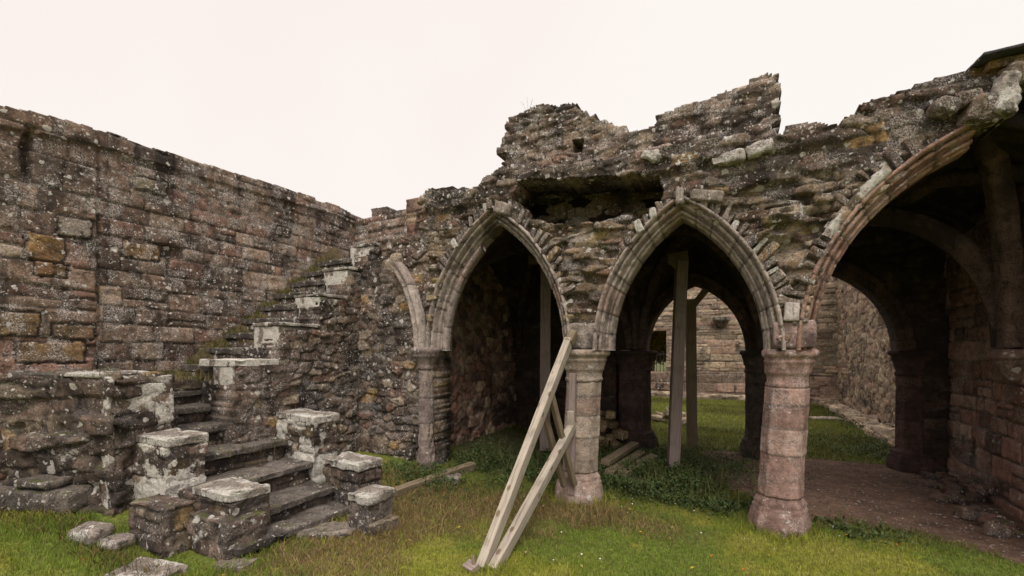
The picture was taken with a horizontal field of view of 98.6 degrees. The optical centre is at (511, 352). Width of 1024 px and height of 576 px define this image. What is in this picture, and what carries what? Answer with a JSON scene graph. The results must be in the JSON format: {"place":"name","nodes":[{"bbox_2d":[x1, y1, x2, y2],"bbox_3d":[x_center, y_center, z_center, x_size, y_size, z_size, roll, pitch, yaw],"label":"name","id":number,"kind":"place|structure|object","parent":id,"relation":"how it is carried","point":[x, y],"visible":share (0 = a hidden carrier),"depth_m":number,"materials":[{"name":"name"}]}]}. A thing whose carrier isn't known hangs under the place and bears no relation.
{"place":"outdoors","nodes":[
{"label":"outdoors","id":0,"kind":"place"},
{"bbox_2d":[203,463,686,575],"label":"withered grass","id":1,"kind":"structure","parent":0,"point":[555,511],"depth_m":4.28,"materials":[{"name":"green plant"}]},
{"bbox_2d":[0,360,1023,575],"bbox_3d":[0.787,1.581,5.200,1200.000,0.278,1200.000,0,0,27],"label":"ground","id":2,"kind":"structure","parent":0,"point":[508,435],"depth_m":3.83,"materials":[{"name":"green plant"}]},
{"bbox_2d":[0,368,178,516],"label":"rubble platform","id":3,"kind":"structure","parent":2,"relation":"on","point":[61,434],"depth_m":4.09,"materials":[{"name":"stone"}]},
{"bbox_2d":[67,521,113,545],"bbox_3d":[-3.514,1.518,3.680,0.271,0.167,0.218,0,0,4],"label":"loose stone","id":4,"kind":"object","parent":2,"relation":"on","point":[95,530],"visible":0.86,"depth_m":3.62,"materials":[{"name":"grey stone"}]},
{"bbox_2d":[97,533,135,550],"bbox_3d":[-3.278,1.577,3.651,0.251,0.126,0.184,0,0,20],"label":"loose stone","id":5,"kind":"object","parent":2,"relation":"on","point":[120,539],"visible":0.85,"depth_m":3.61,"materials":[{"name":"grey stone"}]},
{"bbox_2d":[103,557,187,575],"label":"loose stone","id":6,"kind":"object","parent":2,"relation":"on","point":[172,565],"visible":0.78,"depth_m":3.37,"materials":[{"name":"grey stone"}]},
{"bbox_2d":[0,105,362,482],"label":"stone wall","id":7,"kind":"structure","parent":2,"relation":"on","point":[122,251],"depth_m":5.07,"materials":[{"name":"stone"}]},
{"bbox_2d":[0,239,422,575],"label":"stair weeds","id":8,"kind":"object","parent":2,"relation":"on","point":[178,376],"visible":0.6,"depth_m":3.84,"materials":[{"name":"green plant"}]},
{"bbox_2d":[213,557,258,571],"bbox_3d":[-2.213,1.686,3.515,0.292,0.056,0.194,0,0,10],"label":"loose stone","id":9,"kind":"object","parent":2,"relation":"on","point":[239,565],"visible":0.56,"depth_m":3.48,"materials":[{"name":"grey stone"}]},
{"bbox_2d":[99,242,394,560],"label":"stone staircase","id":10,"kind":"structure","parent":2,"relation":"on","point":[288,368],"depth_m":4.89,"materials":[{"name":"grey stone"}]},
{"bbox_2d":[296,521,355,539],"bbox_3d":[-1.732,1.673,4.165,0.508,0.079,0.335,0,0,-8],"label":"loose stone","id":11,"kind":"object","parent":2,"relation":"on","point":[337,530],"visible":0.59,"depth_m":4.07,"materials":[{"name":"grey stone"}]},
{"bbox_2d":[347,514,398,536],"bbox_3d":[-1.351,1.662,4.290,0.430,0.161,0.319,0,0,39],"label":"loose stone","id":12,"kind":"object","parent":2,"relation":"on","point":[385,522],"visible":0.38,"depth_m":4.16,"materials":[{"name":"grey stone"}]},
{"bbox_2d":[354,206,406,244],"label":"stone wall","id":13,"kind":"structure","parent":2,"relation":"on","point":[386,223],"depth_m":7.83,"materials":[{"name":"stone"}]},
{"bbox_2d":[393,461,475,498],"bbox_3d":[-0.942,1.600,5.570,0.103,0.123,1.410,9,5,34],"label":"timber baulk","id":14,"kind":"object","parent":2,"relation":"on","point":[404,487],"visible":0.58,"depth_m":5.38,"materials":[{"name":"brown wood"}]},
{"bbox_2d":[441,473,461,483],"bbox_3d":[-0.812,1.611,5.631,0.356,0.128,0.218,0,0,13],"label":"loose stone","id":15,"kind":"object","parent":2,"relation":"on","point":[457,476],"visible":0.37,"depth_m":5.54,"materials":[{"name":"grey stone"}]},
{"bbox_2d":[406,197,515,444],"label":"stone wall","id":16,"kind":"structure","parent":2,"relation":"on","point":[482,378],"depth_m":7.74,"materials":[{"name":"brown stone"}]},
{"bbox_2d":[462,330,577,574],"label":"timber shore","id":17,"kind":"structure","parent":2,"relation":"on","point":[564,447],"depth_m":4.20,"materials":[{"name":"brown wood"}]},
{"bbox_2d":[528,255,550,450],"bbox_3d":[0.575,-0.004,7.436,0.601,3.312,0.219,0,0,27],"label":"timber post","id":18,"kind":"object","parent":2,"relation":"on","point":[545,329],"visible":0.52,"depth_m":7.36,"materials":[{"name":"brown wood"}]},
{"bbox_2d":[555,323,609,504],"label":"stone column","id":19,"kind":"structure","parent":2,"relation":"on","point":[585,362],"depth_m":4.99,"materials":[{"name":"stone"}]},
{"bbox_2d":[599,440,608,447],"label":"fallen stone","id":20,"kind":"object","parent":2,"relation":"on","point":[605,443],"visible":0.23,"depth_m":7.72,"materials":[{"name":"stone"}]},
{"bbox_2d":[605,434,615,440],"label":"fallen stone","id":21,"kind":"object","parent":2,"relation":"on","point":[609,437],"visible":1,"depth_m":7.39,"materials":[{"name":"brown stone"}]},
{"bbox_2d":[610,440,620,448],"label":"fallen stone","id":22,"kind":"object","parent":2,"relation":"on","point":[615,444],"visible":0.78,"depth_m":7.69,"materials":[{"name":"grey stone"}]},
{"bbox_2d":[611,428,628,440],"bbox_3d":[1.887,1.436,7.713,0.198,0.189,0.274,0,0,-39],"label":"fallen stone","id":23,"kind":"object","parent":2,"relation":"on","point":[620,434],"visible":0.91,"depth_m":7.63,"materials":[{"name":"stone"}]},
{"bbox_2d":[607,420,617,428],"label":"fallen stone","id":24,"kind":"object","parent":23,"relation":"on","point":[612,424],"visible":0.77,"depth_m":7.65,"materials":[{"name":"stone"}]},
{"bbox_2d":[604,450,645,474],"bbox_3d":[1.702,1.635,6.543,0.134,0.074,1.392,9,5,34],"label":"plank","id":25,"kind":"object","parent":2,"relation":"on","point":[635,454],"visible":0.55,"depth_m":6.39,"materials":[{"name":"brown wood"}]},
{"bbox_2d":[600,441,638,465],"bbox_3d":[1.680,1.540,6.766,0.134,0.076,1.407,7,4,32],"label":"plank","id":26,"kind":"object","parent":25,"relation":"on","point":[626,449],"visible":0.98,"depth_m":6.62,"materials":[{"name":"brown wood"}]},
{"bbox_2d":[611,350,659,449],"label":"stone column","id":27,"kind":"structure","parent":2,"relation":"on","point":[634,369],"depth_m":7.78,"materials":[{"name":"brown stone"}]},
{"bbox_2d":[618,453,657,475],"bbox_3d":[1.866,1.645,6.448,0.133,0.074,1.226,14,9,37],"label":"plank","id":28,"kind":"object","parent":2,"relation":"on","point":[637,461],"visible":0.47,"depth_m":6.25,"materials":[{"name":"wood"}]},
{"bbox_2d":[366,409,943,548],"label":"weeds","id":29,"kind":"object","parent":2,"relation":"on","point":[665,480],"visible":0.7,"depth_m":5.63,"materials":[{"name":"green plant"}]},
{"bbox_2d":[649,331,665,370],"bbox_3d":[6.238,-0.364,19.490,4.027,4.230,4.009,0,0,27],"label":"bush","id":30,"kind":"object","parent":2,"relation":"on","point":[658,341],"visible":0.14,"depth_m":18.37,"materials":[{"name":"green plant"}]},
{"bbox_2d":[651,415,664,420],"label":"fallen stone","id":31,"kind":"object","parent":2,"relation":"on","point":[657,417],"visible":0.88,"depth_m":10.74,"materials":[{"name":"grey stone"}]},
{"bbox_2d":[654,411,665,419],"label":"fallen stone","id":32,"kind":"object","parent":2,"relation":"on","point":[658,413],"visible":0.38,"depth_m":11.16,"materials":[{"name":"grey stone"}]},
{"bbox_2d":[662,410,668,418],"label":"fallen stone","id":33,"kind":"object","parent":2,"relation":"on","point":[666,414],"visible":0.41,"depth_m":10.34,"materials":[{"name":"grey stone"}]},
{"bbox_2d":[667,251,688,473],"bbox_3d":[2.335,0.167,6.221,0.310,3.172,0.191,0,0,27],"label":"timber post","id":34,"kind":"object","parent":2,"relation":"on","point":[678,262],"visible":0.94,"depth_m":6.15,"materials":[{"name":"wood"}]},
{"bbox_2d":[682,417,685,425],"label":"fallen stone","id":35,"kind":"object","parent":2,"relation":"on","point":[684,420],"visible":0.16,"depth_m":10.13,"materials":[{"name":"grey stone"}]},
{"bbox_2d":[356,61,1023,465],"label":"arcade wall","id":36,"kind":"structure","parent":2,"relation":"on","point":[788,215],"depth_m":4.61,"materials":[{"name":"stone"}]},
{"bbox_2d":[411,348,441,469],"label":"half column","id":37,"kind":"structure","parent":36,"relation":"attached to","point":[426,359],"depth_m":5.87,"materials":[{"name":"stone"}]},
{"bbox_2d":[496,72,781,203],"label":"ruined wall","id":38,"kind":"structure","parent":36,"relation":"on","point":[542,135],"depth_m":5.26,"materials":[{"name":"stone"}]},
{"bbox_2d":[468,113,1023,349],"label":"vault","id":39,"kind":"object","parent":36,"relation":"on","point":[943,208],"visible":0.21,"depth_m":4.88,"materials":[{"name":"stone"}]},
{"bbox_2d":[837,94,1023,125],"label":"ruined wall","id":40,"kind":"structure","parent":36,"relation":"on","point":[1021,111],"depth_m":3.74,"materials":[{"name":"stone"}]},
{"bbox_2d":[966,43,1023,73],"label":"slate roof","id":41,"kind":"structure","parent":36,"relation":"on","point":[997,59],"depth_m":3.36,"materials":[{"name":"stone"}]},
{"bbox_2d":[673,288,708,447],"bbox_3d":[3.172,0.324,7.786,0.599,2.873,0.516,0,0,27],"label":"timber post","id":42,"kind":"object","parent":2,"relation":"on","point":[691,373],"visible":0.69,"depth_m":7.71,"materials":[{"name":"brown wood"}]},
{"bbox_2d":[514,226,951,473],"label":"arcade wall","id":43,"kind":"structure","parent":2,"relation":"on","point":[896,278],"depth_m":6.35,"materials":[{"name":"red stone"}]},
{"bbox_2d":[651,276,839,404],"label":"stone wall","id":44,"kind":"structure","parent":2,"relation":"on","point":[720,364],"depth_m":15.71,"materials":[{"name":"stone"}]},
{"bbox_2d":[656,352,665,371],"bbox_3d":[5.566,0.365,16.925,0.950,0.771,0.030,0,0,27],"label":"railing","id":45,"kind":"object","parent":44,"relation":"attached to","point":[660,354],"visible":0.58,"depth_m":16.86,"materials":[{"name":"metal"}]},
{"bbox_2d":[738,350,766,459],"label":"stone column","id":46,"kind":"structure","parent":2,"relation":"on","point":[755,375],"depth_m":7.04,"materials":[{"name":"brown stone"}]},
{"bbox_2d":[747,302,819,537],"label":"stone column","id":47,"kind":"structure","parent":2,"relation":"on","point":[779,503],"depth_m":4.10,"materials":[{"name":"stone"}]},
{"bbox_2d":[809,416,842,419],"bbox_3d":[7.970,1.688,11.209,0.718,0.090,0.370,0,0,14],"label":"loose stone","id":48,"kind":"object","parent":2,"relation":"on","point":[821,417],"visible":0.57,"depth_m":11.15,"materials":[{"name":"grey stone"}]},
{"bbox_2d":[819,279,895,446],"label":"stone wall","id":49,"kind":"structure","parent":2,"relation":"on","point":[866,376],"depth_m":11.21,"materials":[{"name":"stone"}]},
{"bbox_2d":[886,350,940,474],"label":"stone column","id":50,"kind":"structure","parent":2,"relation":"on","point":[906,453],"depth_m":6.23,"materials":[{"name":"brown stone"}]},
{"bbox_2d":[918,187,1023,538],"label":"stone wall","id":51,"kind":"structure","parent":2,"relation":"on","point":[985,434],"depth_m":5.06,"materials":[{"name":"stone"}]},
{"bbox_2d":[0,0,1023,218],"label":"sky","id":52,"kind":"structure","parent":0,"point":[358,107],"materials":[{"name":"white"}]},
{"bbox_2d":[600,410,605,415],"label":"fallen stone","id":53,"kind":"object","parent":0,"point":[602,413],"visible":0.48,"depth_m":7.81,"materials":[{"name":"brown stone"}]},
{"bbox_2d":[698,449,1023,565],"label":"path","id":54,"kind":"structure","parent":0,"point":[932,507],"depth_m":4.93,"materials":[{"name":"grey gravel"}]},
{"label":"fallen stone","id":55,"kind":"object","parent":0,"visible":0},
{"bbox_2d":[600,419,607,431],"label":"fallen stone","id":56,"kind":"object","parent":55,"relation":"on","point":[603,425],"visible":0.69,"depth_m":7.40,"materials":[{"name":"brown stone"}]},
{"bbox_2d":[605,410,615,418],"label":"fallen stone","id":57,"kind":"object","parent":56,"relation":"on","point":[610,414],"visible":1,"depth_m":7.50,"materials":[{"name":"stone"}]}
]}

